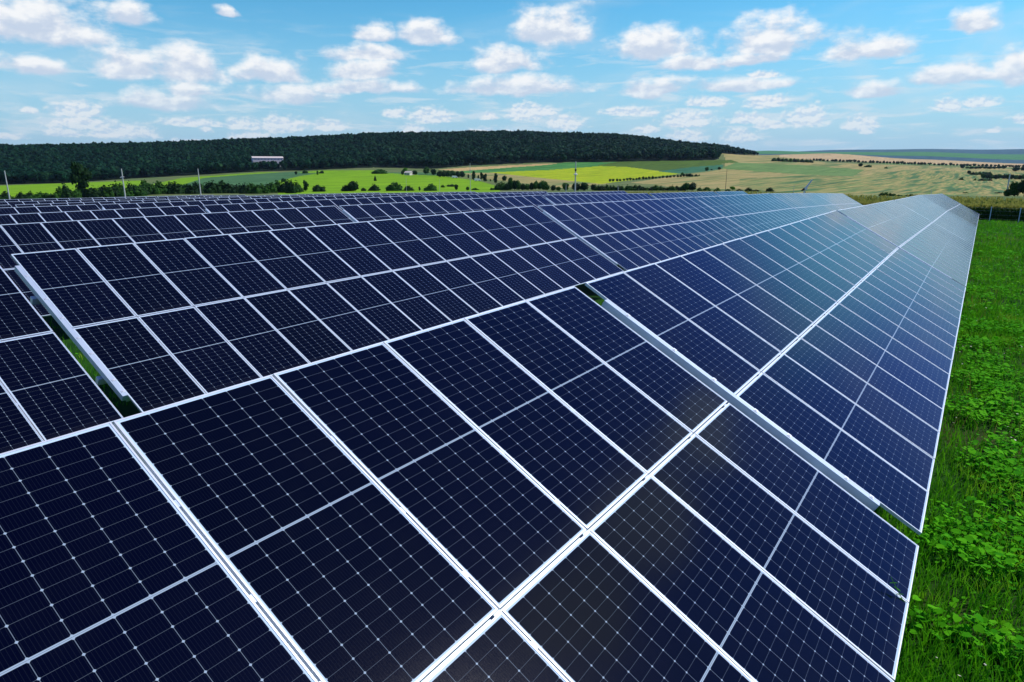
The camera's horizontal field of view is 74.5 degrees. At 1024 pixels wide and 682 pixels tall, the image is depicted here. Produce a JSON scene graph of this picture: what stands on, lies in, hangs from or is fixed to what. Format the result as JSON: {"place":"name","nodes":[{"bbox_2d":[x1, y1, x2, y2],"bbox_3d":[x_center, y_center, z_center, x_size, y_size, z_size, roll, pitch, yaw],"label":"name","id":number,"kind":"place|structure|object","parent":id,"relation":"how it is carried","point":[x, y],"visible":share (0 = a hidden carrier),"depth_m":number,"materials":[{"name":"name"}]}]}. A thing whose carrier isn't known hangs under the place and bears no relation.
{"place":"outdoors","nodes":[
{"label":"outdoors","id":0,"kind":"place"},
{"bbox_2d":[0,170,499,196],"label":"green field","id":1,"kind":"structure","parent":0,"point":[333,181],"depth_m":512.27,"materials":[{"name":"plant"}]},
{"bbox_2d":[277,182,285,192],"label":"shrub","id":2,"kind":"object","parent":1,"relation":"on","point":[281,188],"visible":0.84,"depth_m":287.45,"materials":[{"name":"green plant"}]},
{"bbox_2d":[285,180,295,192],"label":"shrub","id":3,"kind":"object","parent":1,"relation":"on","point":[291,188],"visible":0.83,"depth_m":268.42,"materials":[{"name":"green plant"}]},
{"bbox_2d":[294,180,301,192],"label":"shrub","id":4,"kind":"object","parent":1,"relation":"on","point":[297,187],"visible":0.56,"depth_m":291.19,"materials":[{"name":"green plant"}]},
{"bbox_2d":[303,180,308,190],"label":"upright tree","id":5,"kind":"object","parent":1,"relation":"on","point":[305,185],"visible":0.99,"depth_m":321.81,"materials":[{"name":"green plant"}]},
{"bbox_2d":[312,184,325,191],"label":"bush","id":6,"kind":"object","parent":1,"relation":"on","point":[317,188],"visible":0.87,"depth_m":316.54,"materials":[{"name":"green plant"}]},
{"bbox_2d":[341,184,352,190],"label":"bush","id":7,"kind":"object","parent":1,"relation":"on","point":[345,188],"visible":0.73,"depth_m":324.38,"materials":[{"name":"green plant"}]},
{"bbox_2d":[348,181,359,190],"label":"tree","id":8,"kind":"object","parent":1,"relation":"on","point":[353,185],"visible":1,"depth_m":324.14,"materials":[{"name":"green plant"}]},
{"bbox_2d":[368,184,379,190],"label":"bush","id":9,"kind":"object","parent":1,"relation":"on","point":[373,187],"visible":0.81,"depth_m":332.05,"materials":[{"name":"green plant"}]},
{"bbox_2d":[371,169,387,173],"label":"bush","id":10,"kind":"object","parent":1,"relation":"on","point":[379,171],"visible":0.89,"depth_m":687.55,"materials":[{"name":"green plant"}]},
{"bbox_2d":[385,182,403,190],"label":"bush","id":11,"kind":"object","parent":1,"relation":"on","point":[395,186],"visible":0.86,"depth_m":330.75,"materials":[{"name":"green plant"}]},
{"bbox_2d":[403,186,414,190],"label":"bush","id":12,"kind":"object","parent":1,"relation":"on","point":[409,188],"visible":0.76,"depth_m":331.57,"materials":[{"name":"green plant"}]},
{"bbox_2d":[424,183,437,190],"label":"bush","id":13,"kind":"object","parent":1,"relation":"on","point":[431,187],"visible":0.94,"depth_m":330.94,"materials":[{"name":"green plant"}]},
{"bbox_2d":[181,171,460,186],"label":"grey green field","id":14,"kind":"structure","parent":0,"point":[258,179],"depth_m":622.28,"materials":[{"name":"plant"}]},
{"bbox_2d":[423,166,429,173],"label":"tree","id":15,"kind":"object","parent":14,"relation":"on","point":[426,169],"visible":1,"depth_m":670.14,"materials":[{"name":"green plant"}]},
{"bbox_2d":[0,129,758,184],"bbox_3d":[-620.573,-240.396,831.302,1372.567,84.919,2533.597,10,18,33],"label":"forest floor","id":16,"kind":"structure","parent":0,"point":[471,163],"depth_m":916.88,"materials":[{"name":"plant"}]},
{"bbox_2d":[251,156,282,166],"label":"long building","id":17,"kind":"structure","parent":16,"relation":"on","point":[277,159],"depth_m":893.37,"materials":[{"name":"white metal"}]},
{"bbox_2d":[438,163,556,170],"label":"straw strip","id":18,"kind":"object","parent":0,"point":[477,168],"visible":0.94,"depth_m":850.08,"materials":[{"name":"plant"}]},
{"bbox_2d":[0,154,1023,200],"bbox_3d":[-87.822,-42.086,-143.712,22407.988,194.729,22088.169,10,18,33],"label":"meadow","id":19,"kind":"structure","parent":0,"point":[488,181],"depth_m":647.38,"materials":[{"name":"plant"}]},
{"bbox_2d":[16,191,28,198],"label":"shrub","id":20,"kind":"object","parent":19,"relation":"on","point":[19,195],"visible":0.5,"depth_m":254.53,"materials":[{"name":"green plant"}]},
{"bbox_2d":[28,192,42,198],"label":"shrub","id":21,"kind":"object","parent":19,"relation":"on","point":[37,196],"visible":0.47,"depth_m":248.25,"materials":[{"name":"green plant"}]},
{"bbox_2d":[53,186,64,197],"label":"shrub","id":22,"kind":"object","parent":19,"relation":"on","point":[57,193],"visible":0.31,"depth_m":243.46,"materials":[{"name":"green plant"}]},
{"bbox_2d":[59,187,73,197],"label":"shrub","id":23,"kind":"object","parent":19,"relation":"on","point":[67,193],"visible":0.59,"depth_m":233.38,"materials":[{"name":"green plant"}]},
{"bbox_2d":[71,188,81,197],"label":"shrub","id":24,"kind":"object","parent":19,"relation":"on","point":[76,194],"visible":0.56,"depth_m":235.16,"materials":[{"name":"green plant"}]},
{"bbox_2d":[70,162,91,190],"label":"tall tree","id":25,"kind":"object","parent":19,"relation":"on","point":[78,172],"visible":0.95,"depth_m":246.31,"materials":[{"name":"green plant"}]},
{"bbox_2d":[81,186,90,197],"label":"shrub","id":26,"kind":"object","parent":19,"relation":"on","point":[83,192],"visible":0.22,"depth_m":240.57,"materials":[{"name":"green plant"}]},
{"bbox_2d":[84,187,101,197],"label":"shrub","id":27,"kind":"object","parent":19,"relation":"on","point":[93,193],"visible":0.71,"depth_m":237.88,"materials":[{"name":"green plant"}]},
{"bbox_2d":[101,187,115,196],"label":"shrub","id":28,"kind":"object","parent":19,"relation":"on","point":[108,192],"visible":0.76,"depth_m":242.58,"materials":[{"name":"green plant"}]},
{"bbox_2d":[105,184,119,196],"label":"shrub","id":29,"kind":"object","parent":19,"relation":"on","point":[114,189],"visible":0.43,"depth_m":245.86,"materials":[{"name":"green plant"}]},
{"bbox_2d":[114,180,123,191],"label":"shrub","id":30,"kind":"object","parent":19,"relation":"on","point":[116,185],"visible":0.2,"depth_m":256.18,"materials":[{"name":"green plant"}]},
{"bbox_2d":[120,169,125,196],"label":"utility pole","id":31,"kind":"object","parent":19,"relation":"on","point":[122,176],"visible":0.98,"depth_m":203.64,"materials":[{"name":"concrete"}]},
{"bbox_2d":[117,188,133,196],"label":"shrub","id":32,"kind":"object","parent":19,"relation":"on","point":[129,193],"visible":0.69,"depth_m":242.69,"materials":[{"name":"green plant"}]},
{"bbox_2d":[126,180,132,190],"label":"shrub","id":33,"kind":"object","parent":19,"relation":"on","point":[130,187],"visible":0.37,"depth_m":270.61,"materials":[{"name":"green plant"}]},
{"bbox_2d":[132,184,147,195],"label":"shrub","id":34,"kind":"object","parent":19,"relation":"on","point":[137,191],"visible":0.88,"depth_m":247.69,"materials":[{"name":"green plant"}]},
{"bbox_2d":[137,184,150,194],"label":"shrub","id":35,"kind":"object","parent":19,"relation":"on","point":[145,190],"visible":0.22,"depth_m":256.36,"materials":[{"name":"green plant"}]},
{"bbox_2d":[148,182,160,194],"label":"shrub","id":36,"kind":"object","parent":19,"relation":"on","point":[153,190],"visible":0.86,"depth_m":260.59,"materials":[{"name":"green plant"}]},
{"bbox_2d":[152,181,167,193],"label":"shrub","id":37,"kind":"object","parent":19,"relation":"on","point":[161,187],"visible":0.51,"depth_m":266.74,"materials":[{"name":"green plant"}]},
{"bbox_2d":[165,181,183,193],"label":"shrub","id":38,"kind":"object","parent":19,"relation":"on","point":[173,189],"visible":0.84,"depth_m":263.03,"materials":[{"name":"green plant"}]},
{"bbox_2d":[185,184,199,193],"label":"shrub","id":39,"kind":"object","parent":19,"relation":"on","point":[190,189],"visible":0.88,"depth_m":261.64,"materials":[{"name":"green plant"}]},
{"bbox_2d":[193,181,203,192],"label":"shrub","id":40,"kind":"object","parent":19,"relation":"on","point":[196,185],"visible":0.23,"depth_m":277.76,"materials":[{"name":"green plant"}]},
{"bbox_2d":[203,180,223,193],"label":"shrub","id":41,"kind":"object","parent":19,"relation":"on","point":[211,188],"visible":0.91,"depth_m":275.10,"materials":[{"name":"green plant"}]},
{"bbox_2d":[222,181,236,192],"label":"shrub","id":42,"kind":"object","parent":19,"relation":"on","point":[228,189],"visible":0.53,"depth_m":281.56,"materials":[{"name":"green plant"}]},
{"bbox_2d":[230,184,240,192],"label":"shrub","id":43,"kind":"object","parent":19,"relation":"on","point":[234,189],"visible":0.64,"depth_m":275.37,"materials":[{"name":"green plant"}]},
{"bbox_2d":[238,182,250,193],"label":"shrub","id":44,"kind":"object","parent":19,"relation":"on","point":[243,189],"visible":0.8,"depth_m":260.92,"materials":[{"name":"green plant"}]},
{"bbox_2d":[247,184,262,193],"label":"shrub","id":45,"kind":"object","parent":19,"relation":"on","point":[256,189],"visible":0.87,"depth_m":259.81,"materials":[{"name":"green plant"}]},
{"bbox_2d":[259,183,269,193],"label":"shrub","id":46,"kind":"object","parent":19,"relation":"on","point":[265,190],"visible":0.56,"depth_m":265.74,"materials":[{"name":"green plant"}]},
{"bbox_2d":[267,181,277,192],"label":"shrub","id":47,"kind":"object","parent":19,"relation":"on","point":[272,187],"visible":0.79,"depth_m":285.62,"materials":[{"name":"green plant"}]},
{"bbox_2d":[493,181,509,189],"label":"bush","id":48,"kind":"object","parent":19,"relation":"on","point":[498,186],"visible":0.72,"depth_m":344.80,"materials":[{"name":"green plant"}]},
{"bbox_2d":[515,181,520,189],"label":"tree","id":49,"kind":"object","parent":19,"relation":"on","point":[518,185],"visible":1,"depth_m":340.84,"materials":[{"name":"green plant"}]},
{"bbox_2d":[562,183,569,190],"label":"tree","id":50,"kind":"object","parent":19,"relation":"on","point":[565,186],"visible":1,"depth_m":330.52,"materials":[{"name":"green plant"}]},
{"bbox_2d":[571,183,580,189],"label":"tree","id":51,"kind":"object","parent":19,"relation":"on","point":[577,186],"visible":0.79,"depth_m":330.00,"materials":[{"name":"green plant"}]},
{"bbox_2d":[574,161,577,191],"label":"utility pole","id":52,"kind":"object","parent":19,"relation":"on","point":[575,174],"visible":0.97,"depth_m":207.87,"materials":[{"name":"concrete"}]},
{"bbox_2d":[579,182,588,190],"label":"tree","id":53,"kind":"object","parent":19,"relation":"on","point":[584,186],"visible":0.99,"depth_m":329.38,"materials":[{"name":"green plant"}]},
{"bbox_2d":[680,183,689,190],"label":"tree","id":54,"kind":"object","parent":19,"relation":"on","point":[685,186],"visible":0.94,"depth_m":323.46,"materials":[{"name":"green plant"}]},
{"bbox_2d":[688,182,696,189],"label":"tree","id":55,"kind":"object","parent":19,"relation":"on","point":[692,186],"visible":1,"depth_m":319.31,"materials":[{"name":"green plant"}]},
{"bbox_2d":[755,149,1023,163],"bbox_3d":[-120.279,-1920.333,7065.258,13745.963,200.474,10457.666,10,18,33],"label":"woods","id":56,"kind":"object","parent":19,"relation":"on","point":[1007,151],"visible":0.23,"depth_m":4808.81,"materials":[{"name":"plant"}]},
{"bbox_2d":[1003,189,1011,195],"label":"tree","id":57,"kind":"object","parent":19,"relation":"on","point":[1006,192],"visible":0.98,"depth_m":150.25,"materials":[{"name":"green plant"}]},
{"bbox_2d":[1008,181,1019,195],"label":"tree","id":58,"kind":"object","parent":19,"relation":"on","point":[1013,189],"visible":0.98,"depth_m":149.41,"materials":[{"name":"green plant"}]},
{"bbox_2d":[1016,180,1023,195],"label":"tree","id":59,"kind":"object","parent":19,"relation":"on","point":[1021,186],"visible":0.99,"depth_m":148.17,"materials":[{"name":"green plant"}]},
{"bbox_2d":[0,0,1023,150],"label":"sky","id":60,"kind":"structure","parent":0,"point":[757,75],"materials":[{"name":"blue"}]},
{"bbox_2d":[42,218,1023,681],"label":"ground","id":61,"kind":"structure","parent":0,"point":[122,408],"depth_m":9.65,"materials":[{"name":"green plant"}]},
{"bbox_2d":[0,204,100,214],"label":"solar table","id":62,"kind":"object","parent":61,"relation":"on","point":[23,210],"visible":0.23,"depth_m":38.34,"materials":[{"name":"blue"}]},
{"bbox_2d":[0,266,122,453],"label":"solar table","id":63,"kind":"object","parent":61,"relation":"on","point":[50,388],"visible":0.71,"depth_m":10.08,"materials":[{"name":"blue"}]},
{"bbox_2d":[0,197,155,201],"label":"solar table","id":64,"kind":"object","parent":61,"relation":"on","point":[14,200],"visible":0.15,"depth_m":65.53,"materials":[{"name":"blue"}]},
{"bbox_2d":[0,198,164,206],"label":"solar table","id":65,"kind":"object","parent":61,"relation":"on","point":[12,204],"visible":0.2,"depth_m":56.77,"materials":[{"name":"blue"}]},
{"bbox_2d":[0,205,205,224],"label":"solar table","id":66,"kind":"object","parent":61,"relation":"on","point":[79,215],"visible":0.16,"depth_m":31.16,"materials":[{"name":"blue"}]},
{"bbox_2d":[15,197,240,209],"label":"solar table","id":67,"kind":"object","parent":61,"relation":"on","point":[117,202],"visible":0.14,"depth_m":51.27,"materials":[{"name":"blue"}]},
{"bbox_2d":[102,195,210,197],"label":"solar table","id":68,"kind":"object","parent":61,"relation":"on","point":[164,196],"visible":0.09,"depth_m":85.13,"materials":[{"name":"blue"}]},
{"bbox_2d":[0,206,352,316],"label":"solar table","id":69,"kind":"object","parent":61,"relation":"on","point":[33,237],"visible":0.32,"depth_m":22.69,"materials":[{"name":"blue"}]},
{"bbox_2d":[158,195,245,198],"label":"solar table","id":70,"kind":"object","parent":61,"relation":"on","point":[165,197],"visible":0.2,"depth_m":75.97,"materials":[{"name":"blue"}]},
{"bbox_2d":[100,196,325,212],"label":"solar table","id":71,"kind":"object","parent":61,"relation":"on","point":[200,204],"visible":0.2,"depth_m":45.85,"materials":[{"name":"blue"}]},
{"bbox_2d":[167,194,312,198],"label":"solar table","id":72,"kind":"object","parent":61,"relation":"on","point":[239,196],"visible":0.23,"depth_m":70.00,"materials":[{"name":"blue"}]},
{"bbox_2d":[240,193,380,198],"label":"solar table","id":73,"kind":"object","parent":61,"relation":"on","point":[307,195],"visible":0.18,"depth_m":64.96,"materials":[{"name":"blue"}]},
{"bbox_2d":[203,195,426,220],"bbox_3d":[-9.992,-7.079,41.858,3.889,3.280,17.260,10,17,33],"label":"solar table","id":74,"kind":"object","parent":61,"relation":"on","point":[337,203],"visible":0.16,"depth_m":40.96,"materials":[{"name":"blue"}]},
{"bbox_2d":[11,206,623,412],"bbox_3d":[-2.466,-1.464,18.053,3.889,3.281,17.260,10,18,33],"label":"solar table","id":75,"kind":"object","parent":61,"relation":"on","point":[148,325],"visible":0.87,"depth_m":14.22,"materials":[{"name":"blue"}]},
{"bbox_2d":[313,192,379,194],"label":"solar table","id":76,"kind":"object","parent":61,"relation":"on","point":[341,193],"visible":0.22,"depth_m":81.20,"materials":[{"name":"blue"}]},
{"bbox_2d":[323,193,456,198],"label":"solar table","id":77,"kind":"object","parent":61,"relation":"on","point":[350,196],"visible":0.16,"depth_m":59.38,"materials":[{"name":"blue"}]},
{"bbox_2d":[380,191,474,194],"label":"solar table","id":78,"kind":"object","parent":61,"relation":"on","point":[425,192],"visible":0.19,"depth_m":78.87,"materials":[{"name":"blue"}]},
{"bbox_2d":[340,195,553,221],"bbox_3d":[-1.432,-5.989,36.664,3.889,3.279,17.260,10,17,33],"label":"solar table","id":79,"kind":"object","parent":61,"relation":"on","point":[368,212],"visible":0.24,"depth_m":34.93,"materials":[{"name":"blue"}]},
{"bbox_2d":[0,286,918,681],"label":"solar table","id":80,"kind":"object","parent":61,"relation":"on","point":[572,484],"visible":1,"depth_m":4.30,"materials":[{"name":"blue"}]},
{"bbox_2d":[423,193,547,200],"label":"solar table","id":81,"kind":"object","parent":61,"relation":"on","point":[446,197],"visible":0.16,"depth_m":53.96,"materials":[{"name":"blue"}]},
{"bbox_2d":[458,191,547,193],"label":"solar table","id":82,"kind":"object","parent":61,"relation":"on","point":[505,192],"visible":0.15,"depth_m":74.45,"materials":[{"name":"blue"}]},
{"bbox_2d":[70,220,1023,679],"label":"leafy weeds","id":83,"kind":"object","parent":61,"relation":"on","point":[998,554],"visible":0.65,"depth_m":9.63,"materials":[{"name":"green plant"}]},
{"bbox_2d":[547,191,626,194],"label":"solar table","id":84,"kind":"object","parent":61,"relation":"on","point":[599,192],"visible":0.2,"depth_m":70.19,"materials":[{"name":"blue"}]},
{"bbox_2d":[543,193,654,204],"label":"solar table","id":85,"kind":"object","parent":61,"relation":"on","point":[571,199],"visible":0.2,"depth_m":49.31,"materials":[{"name":"blue"}]},
{"bbox_2d":[537,197,751,270],"bbox_3d":[7.364,-4.953,31.999,3.890,3.282,17.260,10,17,33],"label":"solar table","id":86,"kind":"object","parent":61,"relation":"on","point":[628,235],"visible":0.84,"depth_m":29.46,"materials":[{"name":"blue"}]},
{"bbox_2d":[649,191,719,199],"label":"solar table","id":87,"kind":"object","parent":61,"relation":"on","point":[677,195],"visible":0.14,"depth_m":64.08,"materials":[{"name":"blue"}]},
{"bbox_2d":[716,191,746,195],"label":"solar table","id":88,"kind":"object","parent":61,"relation":"on","point":[722,193],"visible":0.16,"depth_m":76.46,"materials":[{"name":"blue"}]},
{"bbox_2d":[695,193,808,234],"bbox_3d":[17.180,-8.254,45.973,3.890,3.282,17.260,10,16,33],"label":"solar table","id":89,"kind":"object","parent":61,"relation":"on","point":[752,214],"visible":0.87,"depth_m":44.16,"materials":[{"name":"blue"}]},
{"bbox_2d":[585,210,965,534],"bbox_3d":[7.297,-0.622,14.467,3.890,3.281,17.260,10,17,33],"label":"solar table","id":90,"kind":"object","parent":61,"relation":"on","point":[825,344],"visible":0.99,"depth_m":9.76,"materials":[{"name":"blue"}]},
{"bbox_2d":[550,190,1023,220],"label":"corn crop","id":91,"kind":"object","parent":61,"relation":"on","point":[1001,207],"visible":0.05,"depth_m":87.27,"materials":[{"name":"green plant"}]},
{"bbox_2d":[770,193,840,217],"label":"solar table","id":92,"kind":"object","parent":61,"relation":"on","point":[809,205],"visible":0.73,"depth_m":58.48,"materials":[{"name":"blue"}]},
{"bbox_2d":[815,193,862,208],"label":"solar table","id":93,"kind":"object","parent":61,"relation":"on","point":[841,200],"visible":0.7,"depth_m":73.06,"materials":[{"name":"blue"}]},
{"bbox_2d":[890,578,908,681],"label":"weed sprig","id":94,"kind":"object","parent":61,"relation":"on","point":[904,630],"visible":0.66,"depth_m":5.71,"materials":[{"name":"green plant"}]},
{"bbox_2d":[837,200,973,286],"bbox_3d":[17.127,-4.059,28.426,3.889,3.282,17.260,10,16,33],"label":"solar table","id":95,"kind":"object","parent":61,"relation":"on","point":[947,253],"visible":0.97,"depth_m":25.75,"materials":[{"name":"blue"}]},
{"bbox_2d":[895,195,976,244],"bbox_3d":[26.940,-7.341,42.400,3.889,3.281,17.260,10,16,33],"label":"solar table","id":96,"kind":"object","parent":61,"relation":"on","point":[963,229],"visible":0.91,"depth_m":40.62,"materials":[{"name":"blue"}]},
{"bbox_2d":[920,194,977,226],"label":"solar table","id":97,"kind":"object","parent":61,"relation":"on","point":[956,211],"visible":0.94,"depth_m":55.07,"materials":[{"name":"blue"}]},
{"bbox_2d":[934,194,978,218],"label":"solar table","id":98,"kind":"object","parent":61,"relation":"on","point":[959,205],"visible":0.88,"depth_m":69.42,"materials":[{"name":"blue"}]},
{"bbox_2d":[978,207,1020,221],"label":"wire fence","id":99,"kind":"object","parent":61,"relation":"on","point":[1007,215],"visible":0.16,"depth_m":77.44,"materials":[{"name":"metal"}]},
{"bbox_2d":[458,162,612,172],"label":"green field","id":100,"kind":"structure","parent":0,"point":[561,166],"depth_m":830.89,"materials":[{"name":"plant"}]},
{"bbox_2d":[490,166,676,183],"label":"sunflower field","id":101,"kind":"structure","parent":0,"point":[599,174],"depth_m":684.94,"materials":[{"name":"plant"}]},
{"bbox_2d":[598,160,737,170],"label":"olive field","id":102,"kind":"structure","parent":0,"point":[661,165],"depth_m":856.26,"materials":[{"name":"plant"}]},
{"bbox_2d":[659,165,722,173],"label":"teal field","id":103,"kind":"structure","parent":0,"point":[691,169],"depth_m":746.19,"materials":[{"name":"plant"}]},
{"bbox_2d":[466,153,1023,189],"bbox_3d":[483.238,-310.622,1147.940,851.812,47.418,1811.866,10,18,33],"label":"straw field","id":104,"kind":"structure","parent":0,"point":[714,179],"depth_m":681.36,"materials":[{"name":"plant"}]},
{"bbox_2d":[721,163,1012,176],"bbox_3d":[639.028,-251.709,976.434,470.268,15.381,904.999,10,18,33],"label":"pale green field","id":105,"kind":"structure","parent":0,"point":[799,169],"depth_m":810.33,"materials":[{"name":"plant"}]},
{"bbox_2d":[739,170,1023,195],"bbox_3d":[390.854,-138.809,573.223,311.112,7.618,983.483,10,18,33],"label":"stubble field","id":106,"kind":"structure","parent":0,"point":[918,182],"depth_m":471.54,"materials":[{"name":"plant"}]},
{"bbox_2d":[757,151,1023,159],"bbox_3d":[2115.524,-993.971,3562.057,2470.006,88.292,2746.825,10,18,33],"label":"green field","id":107,"kind":"structure","parent":0,"point":[995,156],"depth_m":3540.02,"materials":[{"name":"plant"}]},
{"bbox_2d":[779,153,1023,166],"bbox_3d":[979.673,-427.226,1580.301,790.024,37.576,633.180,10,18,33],"label":"wheat field","id":108,"kind":"structure","parent":0,"point":[830,156],"depth_m":1678.79,"materials":[{"name":"plant"}]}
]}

